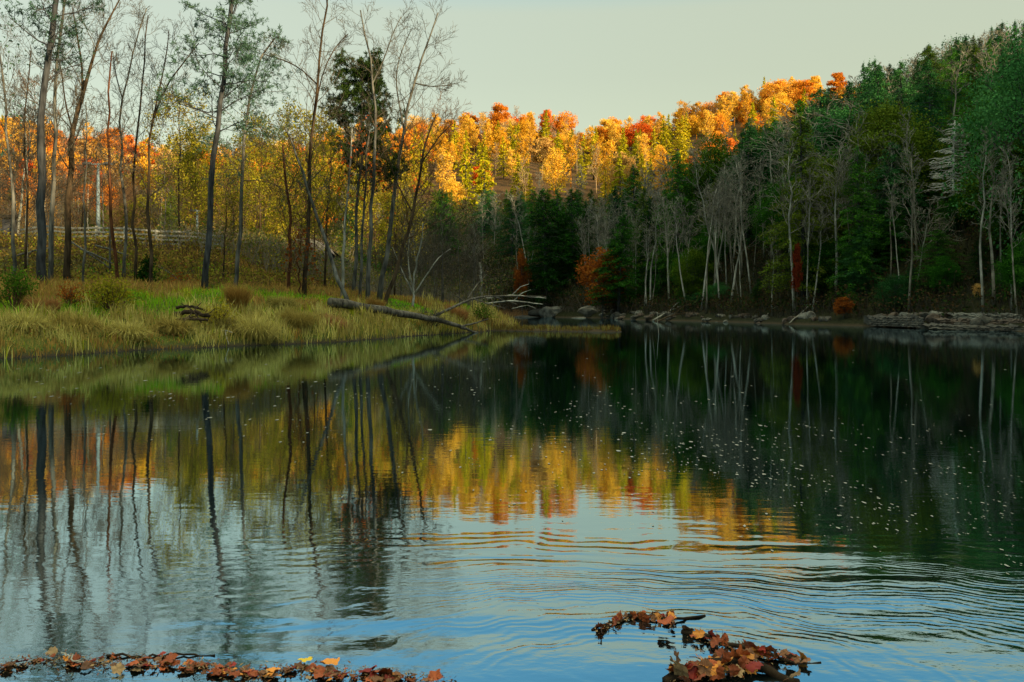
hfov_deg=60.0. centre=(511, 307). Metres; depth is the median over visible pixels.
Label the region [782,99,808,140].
pine tree
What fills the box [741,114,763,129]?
maple tree
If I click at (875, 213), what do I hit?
bare tree
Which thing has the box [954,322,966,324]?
rock
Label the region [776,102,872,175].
evergreen tree
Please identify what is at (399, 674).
fallen leaf
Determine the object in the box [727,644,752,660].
fallen leaf
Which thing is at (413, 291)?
bare tree
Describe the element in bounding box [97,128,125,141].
maple tree
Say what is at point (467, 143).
conifer tree
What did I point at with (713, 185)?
hemlock tree
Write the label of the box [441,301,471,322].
grass clump
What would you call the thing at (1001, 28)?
hemlock tree
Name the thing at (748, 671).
fallen leaf
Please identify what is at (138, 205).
maple tree
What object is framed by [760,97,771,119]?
maple tree
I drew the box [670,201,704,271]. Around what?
hemlock tree
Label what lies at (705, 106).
maple tree
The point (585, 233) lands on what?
bare tree
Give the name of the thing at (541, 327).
sandbar grass
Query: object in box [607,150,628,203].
conifer tree
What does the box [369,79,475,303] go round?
leaning tree
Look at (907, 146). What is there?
bare tree
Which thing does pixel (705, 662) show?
fallen leaf
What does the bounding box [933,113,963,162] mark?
hemlock tree
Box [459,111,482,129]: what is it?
maple tree
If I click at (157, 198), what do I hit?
bare tree
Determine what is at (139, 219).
bare tree
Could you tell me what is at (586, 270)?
maple tree
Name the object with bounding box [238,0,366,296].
bare tree
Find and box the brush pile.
[174,302,213,322]
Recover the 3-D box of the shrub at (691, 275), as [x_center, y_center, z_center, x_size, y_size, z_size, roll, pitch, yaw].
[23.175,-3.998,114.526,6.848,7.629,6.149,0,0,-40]
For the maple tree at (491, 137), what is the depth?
300.63 m
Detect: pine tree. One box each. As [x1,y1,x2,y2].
[0,0,110,285]
[145,0,278,290]
[188,23,307,286]
[317,46,411,293]
[770,118,782,137]
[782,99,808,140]
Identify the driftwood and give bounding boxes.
[483,284,545,298]
[484,290,542,304]
[652,302,678,320]
[655,303,690,321]
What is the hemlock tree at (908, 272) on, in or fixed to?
on the ground at (502, 185)
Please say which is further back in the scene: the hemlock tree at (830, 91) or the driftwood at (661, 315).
the hemlock tree at (830, 91)
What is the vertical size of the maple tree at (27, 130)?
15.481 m
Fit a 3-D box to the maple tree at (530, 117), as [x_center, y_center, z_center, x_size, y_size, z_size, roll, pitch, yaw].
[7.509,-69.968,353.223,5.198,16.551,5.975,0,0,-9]
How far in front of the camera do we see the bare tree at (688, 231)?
116.73 m
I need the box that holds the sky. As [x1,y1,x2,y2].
[0,0,1023,153]
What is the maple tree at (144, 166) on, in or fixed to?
on the ground at (502, 185)
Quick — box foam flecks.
[19,353,1021,585]
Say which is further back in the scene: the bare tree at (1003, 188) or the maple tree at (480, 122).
the maple tree at (480, 122)
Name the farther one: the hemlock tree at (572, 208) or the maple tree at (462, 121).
the maple tree at (462, 121)
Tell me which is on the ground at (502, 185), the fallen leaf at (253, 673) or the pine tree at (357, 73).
the pine tree at (357, 73)
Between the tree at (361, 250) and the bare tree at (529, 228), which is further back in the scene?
the bare tree at (529, 228)
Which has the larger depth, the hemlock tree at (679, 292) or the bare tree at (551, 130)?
the bare tree at (551, 130)
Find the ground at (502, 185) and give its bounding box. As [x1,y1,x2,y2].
[0,101,1023,357]
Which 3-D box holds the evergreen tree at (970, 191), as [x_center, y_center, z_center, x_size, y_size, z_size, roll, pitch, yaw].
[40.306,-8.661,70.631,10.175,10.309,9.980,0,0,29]
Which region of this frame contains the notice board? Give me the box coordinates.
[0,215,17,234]
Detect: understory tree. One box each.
[126,80,234,238]
[138,133,202,218]
[145,104,221,234]
[150,143,227,220]
[153,163,208,231]
[154,122,239,228]
[168,159,221,230]
[176,133,273,275]
[187,133,270,236]
[206,139,290,231]
[213,156,252,229]
[214,176,245,226]
[219,109,301,232]
[227,132,304,233]
[246,97,360,271]
[252,119,367,285]
[269,134,354,265]
[271,124,319,237]
[329,150,427,261]
[345,139,441,277]
[346,159,436,295]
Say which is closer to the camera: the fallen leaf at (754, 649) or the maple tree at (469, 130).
the fallen leaf at (754, 649)
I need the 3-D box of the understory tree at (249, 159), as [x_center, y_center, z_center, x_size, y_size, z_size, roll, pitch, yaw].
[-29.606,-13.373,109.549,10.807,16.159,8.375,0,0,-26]
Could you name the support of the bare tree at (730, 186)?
on the ground at (502, 185)
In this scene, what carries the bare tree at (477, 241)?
on the ground at (502, 185)
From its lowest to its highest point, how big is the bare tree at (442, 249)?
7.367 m
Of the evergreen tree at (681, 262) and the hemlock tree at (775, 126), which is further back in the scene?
the hemlock tree at (775, 126)
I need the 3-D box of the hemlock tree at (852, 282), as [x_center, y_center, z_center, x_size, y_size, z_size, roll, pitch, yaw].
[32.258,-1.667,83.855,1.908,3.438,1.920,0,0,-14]
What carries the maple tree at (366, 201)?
on the ground at (502, 185)
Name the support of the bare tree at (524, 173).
on the ground at (502, 185)
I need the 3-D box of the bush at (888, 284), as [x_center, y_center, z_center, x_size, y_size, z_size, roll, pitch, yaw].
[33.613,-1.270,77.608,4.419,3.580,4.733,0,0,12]
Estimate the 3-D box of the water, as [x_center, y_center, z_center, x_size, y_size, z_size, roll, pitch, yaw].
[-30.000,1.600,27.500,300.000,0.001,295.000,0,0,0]
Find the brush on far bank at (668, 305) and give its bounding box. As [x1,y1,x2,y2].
[467,159,1023,321]
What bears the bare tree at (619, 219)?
on the ground at (502, 185)
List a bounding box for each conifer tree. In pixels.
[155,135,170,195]
[409,126,419,169]
[409,149,415,170]
[415,134,435,187]
[425,124,434,160]
[445,121,461,164]
[449,134,457,171]
[454,130,474,175]
[457,144,476,209]
[469,145,501,212]
[470,141,485,185]
[474,161,488,196]
[480,131,492,165]
[491,120,499,160]
[494,137,510,178]
[507,120,512,146]
[509,123,527,172]
[509,126,519,160]
[509,153,526,198]
[514,144,532,182]
[524,173,535,201]
[539,110,552,135]
[539,121,554,155]
[548,149,564,191]
[552,129,564,171]
[563,128,583,170]
[574,155,586,187]
[577,133,589,166]
[585,135,600,179]
[589,126,602,161]
[589,132,600,167]
[598,160,612,196]
[598,167,611,197]
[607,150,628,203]
[616,127,629,156]
[620,134,628,168]
[628,134,646,167]
[630,130,638,162]
[632,153,648,200]
[634,155,652,197]
[646,129,659,174]
[646,158,656,203]
[656,115,666,149]
[659,114,674,152]
[661,125,674,159]
[671,115,694,157]
[671,119,683,149]
[676,132,686,161]
[680,137,688,163]
[683,112,694,149]
[746,102,760,134]
[759,76,765,112]
[764,97,781,132]
[797,89,808,113]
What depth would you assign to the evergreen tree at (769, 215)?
104.69 m
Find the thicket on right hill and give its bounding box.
[579,105,1006,256]
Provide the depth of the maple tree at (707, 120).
314.65 m
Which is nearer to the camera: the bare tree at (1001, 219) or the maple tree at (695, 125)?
the bare tree at (1001, 219)
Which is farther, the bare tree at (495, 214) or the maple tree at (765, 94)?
the maple tree at (765, 94)
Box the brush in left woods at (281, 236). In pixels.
[0,197,406,277]
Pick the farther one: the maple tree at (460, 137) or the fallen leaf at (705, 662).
the maple tree at (460, 137)
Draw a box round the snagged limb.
[662,657,799,681]
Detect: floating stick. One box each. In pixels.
[61,652,83,662]
[106,652,214,657]
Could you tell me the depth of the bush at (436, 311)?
52.82 m
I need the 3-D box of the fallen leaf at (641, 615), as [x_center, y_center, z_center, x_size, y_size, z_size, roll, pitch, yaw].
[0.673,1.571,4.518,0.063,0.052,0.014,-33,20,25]
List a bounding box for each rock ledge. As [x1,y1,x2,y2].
[864,314,924,326]
[920,322,1023,330]
[934,317,1023,325]
[941,312,1023,319]
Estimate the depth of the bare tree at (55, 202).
107.07 m
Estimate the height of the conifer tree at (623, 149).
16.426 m
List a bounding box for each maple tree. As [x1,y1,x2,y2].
[0,116,22,133]
[0,140,17,167]
[1,170,37,208]
[3,128,14,146]
[14,120,36,153]
[16,192,34,230]
[18,159,35,177]
[30,133,48,152]
[36,142,66,157]
[46,154,59,192]
[51,146,68,161]
[52,130,67,146]
[59,201,95,229]
[74,159,101,190]
[74,184,104,209]
[75,140,94,157]
[80,122,93,137]
[87,137,106,151]
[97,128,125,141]
[99,151,115,178]
[100,185,118,212]
[105,137,132,158]
[105,158,119,185]
[112,194,159,236]
[123,142,157,175]
[124,135,137,155]
[125,156,154,192]
[138,138,154,191]
[151,149,177,185]
[181,153,226,187]
[240,150,274,187]
[247,208,285,237]
[333,164,358,192]
[352,192,384,219]
[373,220,386,239]
[392,133,414,158]
[396,126,409,136]
[400,147,415,179]
[401,128,419,147]
[406,114,429,131]
[413,121,427,137]
[418,133,433,179]
[429,132,448,188]
[431,113,440,131]
[433,129,449,152]
[434,147,455,200]
[440,119,458,134]
[442,177,467,213]
[446,142,456,170]
[451,129,462,144]
[455,139,472,177]
[457,113,466,130]
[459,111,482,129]
[459,118,475,162]
[460,114,475,141]
[468,126,478,151]
[469,129,482,151]
[472,166,491,186]
[476,113,486,131]
[478,161,493,189]
[481,117,491,147]
[481,122,493,149]
[482,126,511,167]
[485,102,513,123]
[489,118,514,139]
[500,117,517,139]
[504,147,521,186]
[507,119,536,141]
[513,130,530,179]
[513,248,531,314]
[518,113,535,125]
[524,120,538,161]
[525,112,536,144]
[528,137,556,177]
[537,109,555,131]
[539,158,552,193]
[543,147,570,198]
[548,153,567,195]
[550,111,578,136]
[554,134,565,148]
[560,122,568,153]
[561,135,579,186]
[563,130,572,147]
[573,132,589,154]
[575,246,632,318]
[584,126,593,148]
[588,136,604,184]
[593,118,617,134]
[595,125,609,160]
[596,139,617,200]
[603,117,623,151]
[603,151,642,192]
[605,123,617,147]
[607,121,620,151]
[613,134,628,150]
[622,116,632,131]
[622,122,652,149]
[633,114,657,124]
[636,133,651,176]
[643,115,651,132]
[646,145,660,183]
[652,120,670,142]
[652,159,671,192]
[654,111,666,138]
[655,144,667,169]
[656,156,687,192]
[671,110,686,126]
[677,100,689,119]
[679,115,701,142]
[686,108,693,118]
[689,101,703,140]
[696,101,715,114]
[697,111,706,135]
[698,109,716,138]
[709,112,728,137]
[709,130,723,144]
[710,109,732,137]
[715,91,729,111]
[715,92,740,117]
[716,137,737,154]
[718,100,729,119]
[720,95,735,119]
[728,91,738,129]
[732,98,757,123]
[738,91,751,119]
[739,85,749,101]
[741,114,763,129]
[747,89,757,107]
[756,78,800,109]
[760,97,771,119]
[763,100,772,127]
[764,91,795,119]
[772,84,784,99]
[785,80,815,105]
[787,76,795,84]
[790,243,803,296]
[796,79,816,107]
[806,75,824,94]
[810,79,817,90]
[826,72,847,91]
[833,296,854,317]
[972,283,984,296]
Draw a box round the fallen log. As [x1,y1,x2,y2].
[327,274,545,332]
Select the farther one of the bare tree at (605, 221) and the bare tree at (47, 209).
the bare tree at (605, 221)
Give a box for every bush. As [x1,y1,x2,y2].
[0,263,41,311]
[55,277,91,306]
[79,264,151,312]
[132,254,160,282]
[162,262,198,284]
[197,295,243,326]
[407,299,453,327]
[470,302,497,319]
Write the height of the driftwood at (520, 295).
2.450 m
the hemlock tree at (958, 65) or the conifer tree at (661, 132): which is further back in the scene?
the conifer tree at (661, 132)
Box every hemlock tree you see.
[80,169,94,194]
[80,206,95,234]
[100,203,108,230]
[157,186,180,233]
[199,211,213,232]
[251,209,267,233]
[331,201,379,268]
[332,193,366,247]
[335,231,348,257]
[371,236,399,282]
[425,189,448,233]
[428,189,457,242]
[431,189,442,218]
[432,191,463,263]
[448,189,459,222]
[465,188,502,248]
[479,189,502,234]
[491,198,528,266]
[500,189,508,215]
[503,190,514,227]
[509,190,533,247]
[512,188,574,306]
[514,189,542,241]
[523,197,593,289]
[535,189,553,239]
[547,187,567,246]
[549,189,594,295]
[552,207,575,283]
[567,189,586,222]
[574,201,597,274]
[580,189,601,236]
[586,213,648,312]
[595,185,630,270]
[595,189,620,252]
[602,190,641,255]
[610,164,658,264]
[627,186,658,285]
[627,196,669,294]
[633,268,652,298]
[638,270,655,293]
[643,150,706,285]
[647,256,672,300]
[654,187,670,249]
[654,187,681,257]
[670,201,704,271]
[675,289,682,309]
[691,178,737,256]
[718,194,739,256]
[723,113,770,249]
[735,128,748,153]
[749,278,762,305]
[757,113,851,308]
[757,151,794,227]
[768,120,785,146]
[779,121,788,143]
[787,87,839,201]
[802,101,823,127]
[811,87,839,125]
[825,143,895,297]
[832,77,861,130]
[834,226,885,294]
[844,273,862,300]
[845,65,896,183]
[848,142,935,252]
[850,58,884,114]
[851,125,887,221]
[854,61,869,103]
[856,252,875,293]
[858,58,889,118]
[867,188,910,266]
[869,158,906,239]
[883,64,894,102]
[886,58,929,162]
[891,67,906,108]
[897,266,921,296]
[899,59,938,139]
[900,58,965,194]
[905,229,967,284]
[906,44,957,131]
[916,182,931,215]
[918,44,948,115]
[921,190,941,221]
[928,197,948,231]
[931,47,976,146]
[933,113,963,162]
[940,38,967,101]
[941,87,1016,169]
[941,200,960,232]
[945,36,968,113]
[955,163,974,192]
[958,32,985,117]
[958,37,986,111]
[960,35,972,86]
[962,240,990,280]
[970,39,999,112]
[975,25,1004,88]
[978,133,1023,237]
[981,35,1008,95]
[985,218,1014,251]
[987,216,1018,250]
[987,255,1010,299]
[989,27,1007,76]
[993,21,1010,62]
[1004,21,1023,87]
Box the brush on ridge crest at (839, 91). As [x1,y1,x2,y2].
[11,85,858,158]
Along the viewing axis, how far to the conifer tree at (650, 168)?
239.80 m
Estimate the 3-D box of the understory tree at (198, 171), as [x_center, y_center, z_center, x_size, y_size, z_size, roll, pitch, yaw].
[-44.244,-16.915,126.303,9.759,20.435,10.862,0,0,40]
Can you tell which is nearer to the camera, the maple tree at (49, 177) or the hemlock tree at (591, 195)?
the hemlock tree at (591, 195)
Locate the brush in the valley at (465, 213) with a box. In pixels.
[297,197,671,309]
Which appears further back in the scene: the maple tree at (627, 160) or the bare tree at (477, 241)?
the maple tree at (627, 160)
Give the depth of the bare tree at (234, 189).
81.61 m
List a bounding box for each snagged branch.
[591,614,705,630]
[681,629,820,663]
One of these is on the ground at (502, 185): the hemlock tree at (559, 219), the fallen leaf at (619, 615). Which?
the hemlock tree at (559, 219)
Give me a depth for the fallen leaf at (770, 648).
4.06 m
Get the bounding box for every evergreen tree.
[661,165,722,238]
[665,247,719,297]
[666,246,706,283]
[670,210,712,250]
[674,132,737,215]
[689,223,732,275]
[697,285,716,305]
[702,282,731,301]
[705,153,775,231]
[721,123,780,228]
[721,190,767,226]
[728,133,790,194]
[733,125,785,156]
[743,171,805,256]
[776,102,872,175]
[776,130,845,184]
[778,157,877,244]
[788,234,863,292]
[795,144,870,217]
[800,236,842,278]
[817,104,910,157]
[837,98,961,212]
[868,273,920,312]
[884,52,959,101]
[899,191,928,217]
[925,255,965,298]
[932,175,958,208]
[933,33,986,92]
[934,80,1023,180]
[939,21,1023,254]
[939,192,979,231]
[945,134,1023,251]
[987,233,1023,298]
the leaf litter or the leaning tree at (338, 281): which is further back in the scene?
the leaning tree at (338, 281)
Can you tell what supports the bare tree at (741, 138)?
on the ground at (502, 185)
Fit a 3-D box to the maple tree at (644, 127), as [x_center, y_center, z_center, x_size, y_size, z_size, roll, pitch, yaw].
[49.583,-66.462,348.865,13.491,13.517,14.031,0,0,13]
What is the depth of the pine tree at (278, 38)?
51.96 m
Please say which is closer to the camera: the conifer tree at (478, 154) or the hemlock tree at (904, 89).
the hemlock tree at (904, 89)
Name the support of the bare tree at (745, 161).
on the ground at (502, 185)
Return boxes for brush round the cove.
[393,243,681,311]
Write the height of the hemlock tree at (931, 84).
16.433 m
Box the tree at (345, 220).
[323,121,380,296]
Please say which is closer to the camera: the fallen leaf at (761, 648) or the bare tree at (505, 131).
the fallen leaf at (761, 648)
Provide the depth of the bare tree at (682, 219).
122.12 m
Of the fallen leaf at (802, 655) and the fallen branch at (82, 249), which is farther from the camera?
the fallen branch at (82, 249)
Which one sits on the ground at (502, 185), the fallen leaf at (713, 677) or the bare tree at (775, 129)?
the bare tree at (775, 129)
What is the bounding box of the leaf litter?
[0,611,802,681]
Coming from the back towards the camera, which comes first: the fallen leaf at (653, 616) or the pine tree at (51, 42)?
the pine tree at (51, 42)
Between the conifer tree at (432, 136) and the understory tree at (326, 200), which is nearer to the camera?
the understory tree at (326, 200)
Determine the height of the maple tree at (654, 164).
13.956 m
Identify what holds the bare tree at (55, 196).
on the ground at (502, 185)
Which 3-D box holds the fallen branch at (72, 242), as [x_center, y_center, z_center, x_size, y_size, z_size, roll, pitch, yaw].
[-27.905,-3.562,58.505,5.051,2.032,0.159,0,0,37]
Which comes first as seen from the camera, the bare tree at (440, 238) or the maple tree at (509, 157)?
the bare tree at (440, 238)
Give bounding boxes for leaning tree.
[267,108,364,299]
[364,0,466,300]
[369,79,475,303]
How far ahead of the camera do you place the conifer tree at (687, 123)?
333.64 m
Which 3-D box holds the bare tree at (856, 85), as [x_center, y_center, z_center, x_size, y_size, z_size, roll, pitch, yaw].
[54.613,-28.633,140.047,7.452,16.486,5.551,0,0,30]
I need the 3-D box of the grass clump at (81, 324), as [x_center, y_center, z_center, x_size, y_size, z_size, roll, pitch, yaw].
[-16.105,0.581,32.829,3.239,1.109,2.930,0,0,0]
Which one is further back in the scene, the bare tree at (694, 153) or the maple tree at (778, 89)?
the maple tree at (778, 89)
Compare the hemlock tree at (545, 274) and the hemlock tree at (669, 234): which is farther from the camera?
the hemlock tree at (545, 274)
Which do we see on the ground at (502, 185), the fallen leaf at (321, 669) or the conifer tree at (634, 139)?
the conifer tree at (634, 139)
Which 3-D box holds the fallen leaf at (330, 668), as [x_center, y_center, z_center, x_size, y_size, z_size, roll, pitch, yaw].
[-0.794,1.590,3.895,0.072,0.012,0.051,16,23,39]
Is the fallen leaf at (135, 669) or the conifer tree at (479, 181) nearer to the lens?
the fallen leaf at (135, 669)
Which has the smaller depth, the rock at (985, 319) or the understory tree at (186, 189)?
the rock at (985, 319)
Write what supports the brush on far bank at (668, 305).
on the ground at (502, 185)
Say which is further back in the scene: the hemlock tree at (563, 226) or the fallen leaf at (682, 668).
the hemlock tree at (563, 226)
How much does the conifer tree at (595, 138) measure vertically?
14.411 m
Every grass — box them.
[0,241,519,357]
[485,318,620,330]
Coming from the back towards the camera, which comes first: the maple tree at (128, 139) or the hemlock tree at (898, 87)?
the maple tree at (128, 139)
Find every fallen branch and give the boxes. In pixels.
[16,248,47,255]
[71,241,109,267]
[80,248,111,262]
[95,244,127,255]
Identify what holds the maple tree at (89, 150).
on the ground at (502, 185)
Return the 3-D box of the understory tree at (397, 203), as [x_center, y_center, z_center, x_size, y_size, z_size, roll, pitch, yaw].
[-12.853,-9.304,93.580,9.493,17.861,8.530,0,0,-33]
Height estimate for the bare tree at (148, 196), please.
16.120 m
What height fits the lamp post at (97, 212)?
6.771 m
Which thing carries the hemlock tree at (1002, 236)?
on the ground at (502, 185)
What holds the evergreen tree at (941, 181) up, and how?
on the ground at (502, 185)
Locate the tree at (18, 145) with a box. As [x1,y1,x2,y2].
[0,87,73,268]
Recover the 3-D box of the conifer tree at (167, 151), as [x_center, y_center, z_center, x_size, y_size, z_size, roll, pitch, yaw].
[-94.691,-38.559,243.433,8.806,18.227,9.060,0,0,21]
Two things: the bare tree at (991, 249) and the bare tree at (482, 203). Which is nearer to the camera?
the bare tree at (991, 249)
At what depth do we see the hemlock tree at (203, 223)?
100.50 m
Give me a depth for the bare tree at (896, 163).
87.35 m
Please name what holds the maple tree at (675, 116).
on the ground at (502, 185)
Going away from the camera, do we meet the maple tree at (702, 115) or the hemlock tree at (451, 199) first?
the hemlock tree at (451, 199)
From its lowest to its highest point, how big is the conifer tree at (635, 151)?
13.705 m
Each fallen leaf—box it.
[44,647,57,655]
[66,652,80,665]
[80,660,93,668]
[111,662,125,674]
[128,660,138,665]
[130,667,141,671]
[160,652,178,666]
[170,659,180,665]
[184,663,194,671]
[195,660,207,666]
[212,668,221,675]
[229,669,240,676]
[239,664,250,670]
[249,670,257,676]
[263,667,280,676]
[284,666,293,671]
[294,661,304,669]
[297,657,311,661]
[313,666,325,673]
[314,657,339,664]
[314,673,325,678]
[325,665,335,671]
[356,665,376,672]
[372,668,392,673]
[372,675,383,681]
[384,674,394,678]
[390,672,401,680]
[427,668,445,681]
[616,610,622,619]
[638,612,647,619]
[642,614,649,622]
[648,614,657,621]
[654,612,660,619]
[657,614,676,624]
[665,660,693,671]
[673,649,680,661]
[673,663,688,678]
[677,676,690,681]
[678,624,693,630]
[687,663,697,679]
[689,654,732,665]
[692,669,707,681]
[693,627,704,638]
[696,658,715,675]
[705,664,717,675]
[708,630,715,636]
[708,658,721,665]
[710,637,721,647]
[710,675,722,680]
[714,647,723,656]
[716,665,724,677]
[720,631,728,645]
[720,651,730,663]
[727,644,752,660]
[727,664,740,676]
[729,663,744,677]
[738,653,749,668]
[741,639,758,649]
[741,653,759,659]
[743,648,758,661]
[745,659,763,672]
[745,661,757,675]
[752,646,762,657]
[753,649,764,657]
[759,646,765,654]
[764,645,776,651]
[765,651,771,659]
[773,649,780,658]
[779,649,789,657]
[783,653,796,658]
[783,668,800,680]
[791,654,800,662]
[797,650,807,658]
[799,658,811,663]
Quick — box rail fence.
[0,225,222,249]
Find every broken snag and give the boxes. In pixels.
[478,262,486,302]
[770,152,771,258]
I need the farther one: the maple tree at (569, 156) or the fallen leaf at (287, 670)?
the maple tree at (569, 156)
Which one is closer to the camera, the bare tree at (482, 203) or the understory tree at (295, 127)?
the understory tree at (295, 127)
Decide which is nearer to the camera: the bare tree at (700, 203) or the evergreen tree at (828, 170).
the evergreen tree at (828, 170)
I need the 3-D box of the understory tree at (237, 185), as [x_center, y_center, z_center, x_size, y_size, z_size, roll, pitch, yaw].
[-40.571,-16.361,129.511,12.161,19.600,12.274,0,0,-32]
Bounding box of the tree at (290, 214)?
[247,133,325,290]
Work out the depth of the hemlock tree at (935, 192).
87.68 m
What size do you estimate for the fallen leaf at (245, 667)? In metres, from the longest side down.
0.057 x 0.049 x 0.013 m
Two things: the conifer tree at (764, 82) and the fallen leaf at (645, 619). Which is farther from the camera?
the conifer tree at (764, 82)
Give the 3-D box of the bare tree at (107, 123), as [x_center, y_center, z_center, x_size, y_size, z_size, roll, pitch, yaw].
[-22.865,-8.092,49.890,3.495,14.963,3.312,0,0,-45]
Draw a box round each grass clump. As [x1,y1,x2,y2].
[0,308,64,333]
[17,293,72,313]
[50,311,110,336]
[101,318,155,342]
[151,314,202,335]
[209,316,235,332]
[217,281,256,311]
[222,306,287,344]
[263,294,301,310]
[275,304,320,331]
[319,313,351,329]
[363,295,387,305]
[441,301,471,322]
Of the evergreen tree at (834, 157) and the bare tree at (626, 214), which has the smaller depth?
the evergreen tree at (834, 157)
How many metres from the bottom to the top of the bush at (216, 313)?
1.526 m
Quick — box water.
[0,317,1023,681]
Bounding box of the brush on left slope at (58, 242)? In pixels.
[0,228,356,289]
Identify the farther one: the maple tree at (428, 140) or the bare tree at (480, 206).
the maple tree at (428, 140)
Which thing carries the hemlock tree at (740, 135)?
on the ground at (502, 185)
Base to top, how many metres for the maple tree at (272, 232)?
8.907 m
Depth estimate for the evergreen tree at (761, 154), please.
121.08 m
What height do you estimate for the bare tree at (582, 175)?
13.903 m
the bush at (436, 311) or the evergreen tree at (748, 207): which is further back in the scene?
the evergreen tree at (748, 207)
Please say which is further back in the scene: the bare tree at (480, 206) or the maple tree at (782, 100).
the maple tree at (782, 100)
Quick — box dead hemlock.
[924,120,975,226]
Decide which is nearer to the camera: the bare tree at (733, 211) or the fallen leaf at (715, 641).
the fallen leaf at (715, 641)
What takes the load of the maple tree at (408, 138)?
on the ground at (502, 185)
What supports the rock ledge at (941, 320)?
on the rock ledge at (988, 327)
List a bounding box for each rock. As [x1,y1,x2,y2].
[514,315,535,316]
[528,308,541,315]
[539,306,561,316]
[577,306,599,316]
[685,312,692,317]
[761,315,769,319]
[787,316,796,320]
[797,312,805,318]
[806,311,815,318]
[818,316,824,321]
[824,316,831,321]
[898,312,907,316]
[919,312,928,318]
[925,313,940,322]
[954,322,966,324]
[970,318,982,325]
[980,316,993,323]
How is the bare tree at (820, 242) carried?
on the ground at (502, 185)
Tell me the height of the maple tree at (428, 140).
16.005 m
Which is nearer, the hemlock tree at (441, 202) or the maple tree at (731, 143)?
the hemlock tree at (441, 202)
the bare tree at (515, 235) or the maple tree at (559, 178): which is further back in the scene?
the maple tree at (559, 178)
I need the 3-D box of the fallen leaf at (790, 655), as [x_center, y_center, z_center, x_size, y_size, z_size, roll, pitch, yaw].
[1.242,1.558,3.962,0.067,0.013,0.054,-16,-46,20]
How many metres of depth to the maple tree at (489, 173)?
239.01 m
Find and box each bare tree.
[0,0,53,276]
[0,0,94,281]
[0,22,60,276]
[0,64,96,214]
[0,68,83,237]
[0,129,46,221]
[0,143,30,231]
[0,147,35,231]
[0,153,21,227]
[1,191,36,231]
[17,153,78,230]
[19,0,144,280]
[21,167,73,233]
[23,178,47,234]
[29,157,65,230]
[34,89,116,234]
[46,179,76,230]
[47,169,95,229]
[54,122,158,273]
[54,175,89,237]
[55,191,91,230]
[56,182,89,233]
[57,133,99,234]
[61,87,105,283]
[71,142,140,234]
[71,165,113,229]
[76,29,141,280]
[79,172,121,233]
[92,2,152,276]
[92,168,154,234]
[98,0,172,281]
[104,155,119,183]
[108,12,205,284]
[113,151,144,198]
[113,174,153,229]
[114,177,146,233]
[116,165,153,216]
[129,176,184,228]
[130,160,177,229]
[134,191,162,233]
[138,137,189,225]
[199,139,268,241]
[202,144,266,230]
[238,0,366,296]
[278,227,323,293]
[294,195,322,242]
[330,0,417,299]
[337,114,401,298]
[352,198,392,274]
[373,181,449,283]
[380,214,456,306]
[381,205,419,295]
[389,188,456,279]
[395,251,427,294]
[409,248,429,297]
[416,201,463,297]
[420,227,457,294]
[422,213,457,301]
[426,209,469,300]
[435,257,462,304]
[444,220,478,305]
[452,243,480,293]
[454,253,482,311]
[458,219,501,292]
[458,223,489,290]
[462,220,495,301]
[468,224,482,266]
[474,193,491,228]
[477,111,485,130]
[478,121,487,147]
[478,197,486,266]
[486,193,504,250]
[489,143,499,174]
[500,121,511,140]
[503,191,528,257]
[510,212,522,268]
[512,105,520,117]
[514,187,524,223]
[517,157,531,196]
[523,225,531,287]
[534,171,545,196]
[536,208,562,297]
[546,117,556,137]
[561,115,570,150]
[563,188,577,231]
[570,165,586,203]
[572,131,583,163]
[574,211,597,288]
[575,217,586,262]
[578,198,602,258]
[583,201,593,258]
[586,194,610,243]
[587,143,601,194]
[587,210,610,250]
[592,203,604,259]
[594,235,605,258]
[599,218,613,250]
[600,219,620,250]
[601,205,615,246]
[602,206,608,242]
[606,193,623,243]
[610,193,632,214]
[611,206,633,241]
[613,203,628,260]
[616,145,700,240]
[617,161,694,219]
[623,209,635,278]
[623,211,645,309]
[630,211,642,292]
[631,220,654,302]
[635,181,661,222]
[637,163,655,200]
[640,192,669,299]
[642,187,685,300]
[643,225,653,305]
[649,204,663,286]
[650,233,658,310]
[662,193,687,310]
[662,217,674,297]
[666,190,684,288]
[672,193,689,253]
[674,210,705,292]
[682,145,724,279]
[682,207,689,248]
[683,102,689,122]
[685,183,710,231]
[686,140,708,166]
[689,134,711,164]
[689,184,748,260]
[691,189,718,313]
[698,176,726,310]
[701,122,734,154]
[702,117,793,160]
[702,162,740,285]
[704,206,723,282]
[705,158,734,211]
[710,166,726,254]
[710,181,726,281]
[711,175,728,305]
[713,155,741,283]
[715,185,734,280]
[717,188,769,302]
[718,168,734,283]
[718,192,739,297]
[720,151,769,279]
[724,149,753,293]
[726,146,758,265]
[726,193,747,305]
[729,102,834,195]
[740,149,773,257]
[741,115,796,145]
[751,96,909,176]
[753,185,764,277]
[756,123,794,252]
[758,137,820,314]
[760,217,782,315]
[763,174,800,303]
[793,157,829,304]
[799,139,859,293]
[806,193,834,296]
[809,200,833,310]
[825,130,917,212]
[830,155,857,278]
[838,80,856,108]
[842,111,874,240]
[842,151,874,241]
[843,76,859,104]
[860,57,922,102]
[863,187,886,259]
[876,66,908,112]
[879,142,903,245]
[882,108,928,256]
[883,175,900,278]
[885,149,928,312]
[886,180,907,277]
[889,68,913,107]
[898,198,966,282]
[903,63,925,104]
[908,53,926,102]
[909,35,981,96]
[925,46,955,113]
[930,100,1008,172]
[935,40,950,84]
[947,36,976,124]
[959,122,1003,311]
[965,143,1017,307]
[970,20,1023,84]
[971,34,998,97]
[972,29,999,77]
[974,41,1004,81]
[981,22,1022,79]
[986,166,1023,313]
[989,146,1023,309]
[997,132,1018,289]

